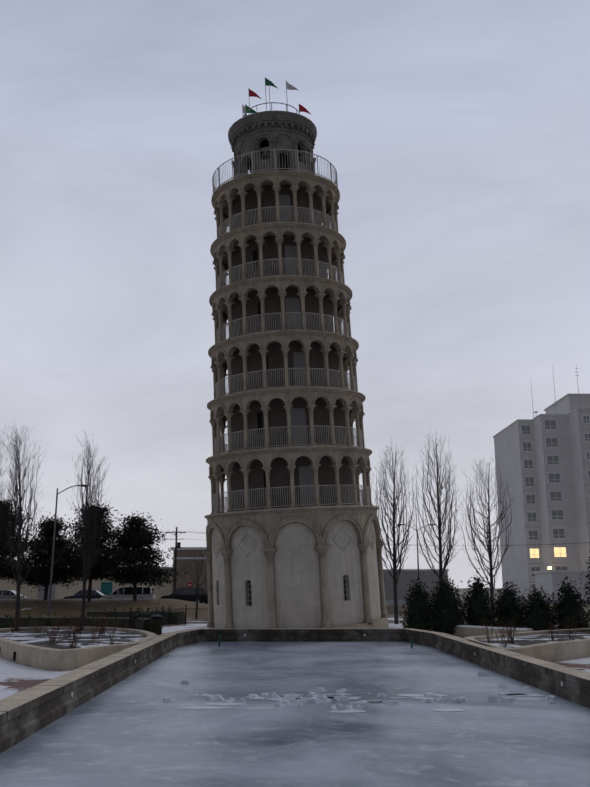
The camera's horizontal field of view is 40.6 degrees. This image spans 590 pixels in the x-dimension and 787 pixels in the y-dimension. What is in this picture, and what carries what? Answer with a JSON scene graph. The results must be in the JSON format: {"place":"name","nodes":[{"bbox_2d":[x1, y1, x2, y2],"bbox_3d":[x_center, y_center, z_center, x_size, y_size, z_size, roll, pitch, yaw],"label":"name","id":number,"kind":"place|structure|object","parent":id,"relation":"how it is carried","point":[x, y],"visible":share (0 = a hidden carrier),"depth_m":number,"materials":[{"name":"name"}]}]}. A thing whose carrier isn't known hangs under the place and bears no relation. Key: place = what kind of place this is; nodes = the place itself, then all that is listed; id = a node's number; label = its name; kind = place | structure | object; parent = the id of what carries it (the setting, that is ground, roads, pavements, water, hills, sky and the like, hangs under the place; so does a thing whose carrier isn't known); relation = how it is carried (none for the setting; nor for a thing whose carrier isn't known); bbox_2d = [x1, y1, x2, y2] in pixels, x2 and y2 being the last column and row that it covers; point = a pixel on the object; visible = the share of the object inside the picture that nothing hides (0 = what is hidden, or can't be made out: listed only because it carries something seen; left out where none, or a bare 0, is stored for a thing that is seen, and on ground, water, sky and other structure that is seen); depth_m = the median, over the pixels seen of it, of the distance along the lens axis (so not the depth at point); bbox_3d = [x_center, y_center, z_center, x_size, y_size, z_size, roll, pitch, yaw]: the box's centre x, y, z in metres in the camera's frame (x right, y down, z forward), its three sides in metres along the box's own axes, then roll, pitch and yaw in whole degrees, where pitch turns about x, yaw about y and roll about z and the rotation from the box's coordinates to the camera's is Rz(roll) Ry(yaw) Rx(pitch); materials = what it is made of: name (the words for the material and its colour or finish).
{"place":"outdoors","nodes":[
{"label":"outdoors","id":0,"kind":"place"},
{"bbox_2d":[0,547,207,598],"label":"shop block","id":1,"kind":"structure","parent":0,"point":[184,554],"depth_m":113.55,"materials":[{"name":"brick"}]},
{"bbox_2d":[114,607,131,627],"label":"iron fence gate","id":2,"kind":"structure","parent":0,"point":[115,622],"depth_m":35.81,"materials":[{"name":"black metal"}]},
{"bbox_2d":[0,642,589,786],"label":"frozen pool","id":3,"kind":"structure","parent":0,"point":[134,730],"depth_m":12.70,"materials":[{"name":"grey ice"}]},
{"bbox_2d":[163,671,555,712],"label":"ice chunks","id":4,"kind":"object","parent":3,"relation":"on","point":[295,698],"visible":1,"depth_m":15.85,"materials":[{"name":"white ice"}]},
{"bbox_2d":[0,623,589,699],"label":"snowy ground","id":5,"kind":"structure","parent":0,"point":[15,678],"depth_m":21.88,"materials":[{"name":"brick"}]},
{"bbox_2d":[0,425,10,554],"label":"bare tree","id":6,"kind":"object","parent":5,"relation":"on","point":[2,504],"visible":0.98,"depth_m":40.60,"materials":[{"name":"brown plant"}]},
{"bbox_2d":[0,626,156,670],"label":"planter","id":7,"kind":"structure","parent":5,"relation":"on","point":[42,658],"depth_m":23.26,"materials":[{"name":"concrete"}]},
{"bbox_2d":[0,647,15,660],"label":"planter scuppers","id":8,"kind":"object","parent":7,"relation":"attached to","point":[14,656],"visible":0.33,"depth_m":24.38,"materials":[{"name":"black"}]},
{"bbox_2d":[0,630,145,649],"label":"planting bed","id":9,"kind":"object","parent":7,"relation":"on","point":[31,637],"depth_m":28.85,"materials":[{"name":"white snow"}]},
{"bbox_2d":[0,421,46,630],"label":"bare tree","id":10,"kind":"object","parent":9,"relation":"on","point":[19,506],"visible":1,"depth_m":35.39,"materials":[{"name":"brown plant"}]},
{"bbox_2d":[9,609,135,647],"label":"shrubs","id":11,"kind":"object","parent":9,"relation":"on","point":[52,639],"visible":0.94,"depth_m":30.46,"materials":[{"name":"brown plant"}]},
{"bbox_2d":[69,433,113,630],"bbox_3d":[-9.142,5.862,34.963,2.251,8.827,2.198,-9,-17,34],"label":"bare tree","id":12,"kind":"object","parent":9,"relation":"on","point":[86,568],"visible":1,"depth_m":34.89,"materials":[{"name":"brown plant"}]},
{"bbox_2d":[0,611,161,634],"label":"hedge","id":13,"kind":"object","parent":5,"relation":"on","point":[153,625],"visible":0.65,"depth_m":39.79,"materials":[{"name":"green plant"}]},
{"bbox_2d":[86,607,184,624],"bbox_3d":[-9.966,14.024,50.199,6.356,1.240,1.791,-3,-14,13],"label":"hedge","id":14,"kind":"object","parent":5,"relation":"on","point":[175,616],"visible":0.5,"depth_m":49.86,"materials":[{"name":"green plant"}]},
{"bbox_2d":[150,614,161,633],"bbox_3d":[-6.760,11.252,38.819,0.580,0.960,0.580,0,-14,-1],"label":"litter bin","id":15,"kind":"object","parent":5,"relation":"on","point":[156,616],"visible":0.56,"depth_m":38.72,"materials":[{"name":"black metal"}]},
{"bbox_2d":[129,605,207,628],"bbox_3d":[-6.960,12.130,42.985,3.161,1.220,14.138,-4,-14,16],"label":"iron fence","id":16,"kind":"object","parent":5,"relation":"on","point":[134,617],"visible":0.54,"depth_m":45.41,"materials":[{"name":"black metal"}]},
{"bbox_2d":[370,437,418,623],"bbox_3d":[6.331,8.579,51.504,3.397,12.147,3.148,-5,-15,21],"label":"bare tree","id":17,"kind":"object","parent":5,"relation":"on","point":[395,560],"visible":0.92,"depth_m":51.49,"materials":[{"name":"brown plant"}]},
{"bbox_2d":[409,427,462,582],"bbox_3d":[9.231,8.373,51.238,3.913,12.420,3.776,0,-14,-1],"label":"bare tree","id":18,"kind":"object","parent":5,"relation":"on","point":[439,530],"visible":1,"depth_m":51.15,"materials":[{"name":"brown plant"}]},
{"bbox_2d":[403,623,532,637],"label":"wall","id":19,"kind":"structure","parent":5,"relation":"on","point":[463,631],"depth_m":35.51,"materials":[{"name":"concrete"}]},
{"bbox_2d":[460,454,513,623],"bbox_3d":[12.422,9.220,51.446,3.930,10.872,3.982,0,-14,-1],"label":"bare tree","id":20,"kind":"object","parent":5,"relation":"on","point":[489,550],"visible":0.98,"depth_m":51.23,"materials":[{"name":"brown plant"}]},
{"bbox_2d":[464,628,589,662],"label":"planter wall","id":21,"kind":"structure","parent":5,"relation":"on","point":[552,652],"depth_m":25.30,"materials":[{"name":"concrete"}]},
{"bbox_2d":[478,632,589,647],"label":"planting bed","id":22,"kind":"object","parent":21,"relation":"on","point":[519,641],"depth_m":28.25,"materials":[{"name":"white snow"}]},
{"bbox_2d":[478,616,581,646],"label":"shrubs","id":23,"kind":"object","parent":22,"relation":"on","point":[510,631],"visible":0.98,"depth_m":26.31,"materials":[{"name":"brown plant"}]},
{"bbox_2d":[0,0,589,587],"label":"sky","id":24,"kind":"structure","parent":0,"point":[455,134],"materials":[{"name":"grey"}]},
{"bbox_2d":[186,588,589,627],"bbox_3d":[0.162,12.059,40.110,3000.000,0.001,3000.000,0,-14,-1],"label":"ground","id":25,"kind":"structure","parent":0,"point":[390,617],"depth_m":64.09,"materials":[{"name":"white snow"}]},
{"bbox_2d":[0,598,207,617],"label":"berm grass","id":26,"kind":"structure","parent":25,"relation":"on","point":[35,607],"depth_m":63.90,"materials":[{"name":"brown plant"}]},
{"bbox_2d":[0,493,44,583],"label":"tree","id":27,"kind":"object","parent":26,"relation":"on","point":[5,568],"visible":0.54,"depth_m":65.53,"materials":[{"name":"green plant"}]},
{"bbox_2d":[7,511,82,599],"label":"tree","id":28,"kind":"object","parent":26,"relation":"on","point":[47,535],"visible":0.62,"depth_m":67.03,"materials":[{"name":"green plant"}]},
{"bbox_2d":[47,484,88,612],"bbox_3d":[-17.768,12.066,62.469,2.579,9.940,0.340,1,-14,-6],"label":"street lamp","id":29,"kind":"object","parent":26,"relation":"on","point":[50,590],"visible":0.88,"depth_m":62.17,"materials":[{"name":"metal"}]},
{"bbox_2d":[35,501,136,601],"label":"tree","id":30,"kind":"object","parent":26,"relation":"on","point":[103,565],"visible":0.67,"depth_m":65.44,"materials":[{"name":"green plant"}]},
{"bbox_2d":[98,511,185,600],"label":"tree","id":31,"kind":"object","parent":26,"relation":"on","point":[139,535],"visible":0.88,"depth_m":66.96,"materials":[{"name":"green plant"}]},
{"bbox_2d":[183,547,207,618],"bbox_3d":[-7.299,13.930,59.236,2.966,5.396,2.465,-12,-18,41],"label":"bare tree","id":32,"kind":"object","parent":25,"relation":"on","point":[197,598],"visible":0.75,"depth_m":58.92,"materials":[{"name":"brown plant"}]},
{"bbox_2d":[0,628,589,753],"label":"pool wall","id":33,"kind":"structure","parent":25,"relation":"on","point":[26,713],"depth_m":19.18,"materials":[{"name":"grey concrete"}]},
{"bbox_2d":[218,635,412,647],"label":"pool pipes","id":34,"kind":"object","parent":33,"relation":"attached to","point":[219,636],"visible":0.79,"depth_m":29.68,"materials":[{"name":"black metal"}]},
{"bbox_2d":[202,78,388,628],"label":"leaning tower","id":35,"kind":"structure","parent":25,"relation":"on","point":[293,540],"depth_m":39.55,"materials":[{"name":"stone"}]},
{"bbox_2d":[60,527,585,591],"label":"utility pole","id":36,"kind":"object","parent":25,"relation":"on","point":[177,544],"visible":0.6,"depth_m":100.07,"materials":[{"name":"wood"},{"name":"metal"}]},
{"bbox_2d":[398,568,589,635],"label":"arborvitae hedge","id":37,"kind":"object","parent":25,"relation":"on","point":[445,615],"visible":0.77,"depth_m":37.07,"materials":[{"name":"green plant"}]},
{"bbox_2d":[579,550,589,621],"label":"conifer","id":38,"kind":"object","parent":25,"relation":"on","point":[588,588],"visible":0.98,"depth_m":33.29,"materials":[{"name":"green plant"}]},
{"bbox_2d":[191,600,589,612],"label":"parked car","id":39,"kind":"object","parent":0,"point":[390,606],"depth_m":71.26,"materials":[{"name":"metal"}]},
{"bbox_2d":[0,590,28,598],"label":"sedan car","id":40,"kind":"object","parent":39,"relation":"on","point":[7,594],"visible":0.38,"depth_m":78.94,"materials":[{"name":"grey paint"}]},
{"bbox_2d":[62,590,107,598],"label":"sedan car","id":41,"kind":"object","parent":39,"relation":"on","point":[96,594],"visible":0.4,"depth_m":78.59,"materials":[{"name":"blue paint"}]},
{"bbox_2d":[100,586,155,598],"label":"minivan","id":42,"kind":"object","parent":39,"relation":"on","point":[127,593],"visible":0.48,"depth_m":75.76,"materials":[{"name":"white paint"}]},
{"bbox_2d":[160,587,206,602],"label":"car","id":43,"kind":"object","parent":39,"relation":"on","point":[188,594],"visible":0.65,"depth_m":76.88,"materials":[{"name":"black paint"}]},
{"bbox_2d":[400,524,434,585],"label":"street lamp","id":44,"kind":"object","parent":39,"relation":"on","point":[417,550],"visible":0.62,"depth_m":90.33,"materials":[{"name":"metal"}]},
{"bbox_2d":[383,569,448,599],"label":"retail block","id":45,"kind":"structure","parent":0,"point":[406,576],"depth_m":145.34,"materials":[{"name":"concrete"}]},
{"bbox_2d":[493,365,589,599],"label":"apartment block","id":46,"kind":"structure","parent":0,"point":[542,461],"depth_m":132.96,"materials":[{"name":"concrete"}]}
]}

